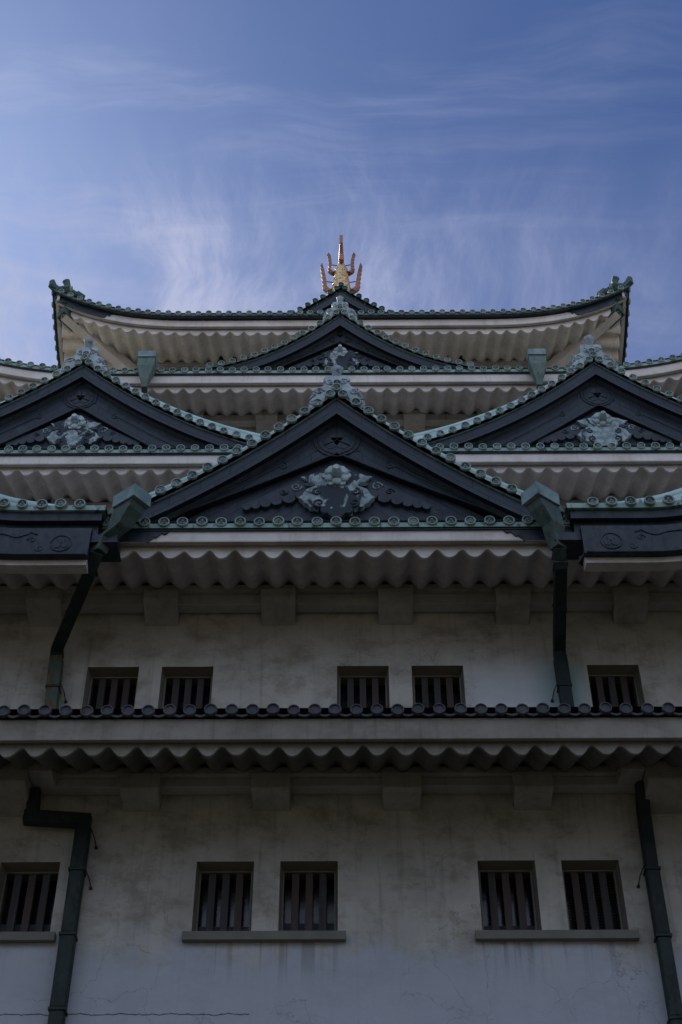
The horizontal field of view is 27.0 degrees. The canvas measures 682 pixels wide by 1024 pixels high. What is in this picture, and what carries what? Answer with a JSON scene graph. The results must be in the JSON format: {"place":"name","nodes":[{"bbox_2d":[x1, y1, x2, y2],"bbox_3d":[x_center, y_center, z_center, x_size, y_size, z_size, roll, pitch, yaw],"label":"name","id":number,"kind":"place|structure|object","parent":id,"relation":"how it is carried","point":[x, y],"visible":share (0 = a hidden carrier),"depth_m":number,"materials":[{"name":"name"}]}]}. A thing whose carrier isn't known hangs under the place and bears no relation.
{"place":"outdoors","nodes":[
{"label":"outdoors","id":0,"kind":"place"},
{"bbox_2d":[0,276,681,1023],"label":"castle keep","id":1,"kind":"structure","parent":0,"point":[340,652],"depth_m":23.10,"materials":[{"name":"paint"}]},
{"bbox_2d":[0,872,58,931],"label":"window","id":2,"kind":"structure","parent":1,"relation":"in","point":[29,905],"depth_m":21.22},
{"bbox_2d":[87,677,137,708],"bbox_3d":[-3.794,3.287,23.604,0.830,1.147,0.285,0,-43,0],"label":"window","id":3,"kind":"structure","parent":1,"relation":"in","point":[116,696],"depth_m":23.82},
{"bbox_2d":[162,677,211,708],"bbox_3d":[-2.554,3.281,23.597,0.830,1.147,0.285,0,-43,0],"label":"window","id":4,"kind":"structure","parent":1,"relation":"in","point":[199,696],"depth_m":23.82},
{"bbox_2d":[196,871,252,930],"bbox_3d":[-1.724,5.918,21.131,0.830,1.127,0.285,0,-43,0],"label":"window","id":5,"kind":"structure","parent":1,"relation":"in","point":[225,904],"depth_m":21.22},
{"bbox_2d":[281,871,335,930],"bbox_3d":[-0.474,5.912,21.125,0.830,1.127,0.285,0,-43,0],"label":"window","id":6,"kind":"structure","parent":1,"relation":"in","point":[309,904],"depth_m":21.20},
{"bbox_2d":[320,235,361,292],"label":"golden fish","id":7,"kind":"object","parent":1,"relation":"on","point":[340,273],"visible":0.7,"depth_m":48.37},
{"bbox_2d":[339,676,386,707],"bbox_3d":[0.366,3.267,23.582,0.830,1.147,0.285,0,-43,0],"label":"window","id":8,"kind":"structure","parent":1,"relation":"in","point":[365,695],"depth_m":23.82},
{"bbox_2d":[413,676,461,706],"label":"window","id":9,"kind":"structure","parent":1,"relation":"in","point":[449,695],"depth_m":23.81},
{"bbox_2d":[479,870,536,929],"bbox_3d":[2.466,5.898,21.110,0.830,1.127,0.285,0,-43,0],"label":"window","id":10,"kind":"structure","parent":1,"relation":"in","point":[506,903],"depth_m":21.20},
{"bbox_2d":[562,870,622,929],"bbox_3d":[3.716,5.892,21.103,0.830,1.127,0.285,0,-43,0],"label":"window","id":11,"kind":"structure","parent":1,"relation":"in","point":[591,904],"depth_m":21.15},
{"bbox_2d":[588,675,639,706],"bbox_3d":[4.526,3.248,23.561,0.830,1.147,0.285,0,-43,0],"label":"window","id":12,"kind":"structure","parent":1,"relation":"in","point":[612,693],"depth_m":23.78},
{"bbox_2d":[0,0,681,365],"label":"sky","id":13,"kind":"structure","parent":0,"point":[183,156],"materials":[{"name":"blue"}]}
]}

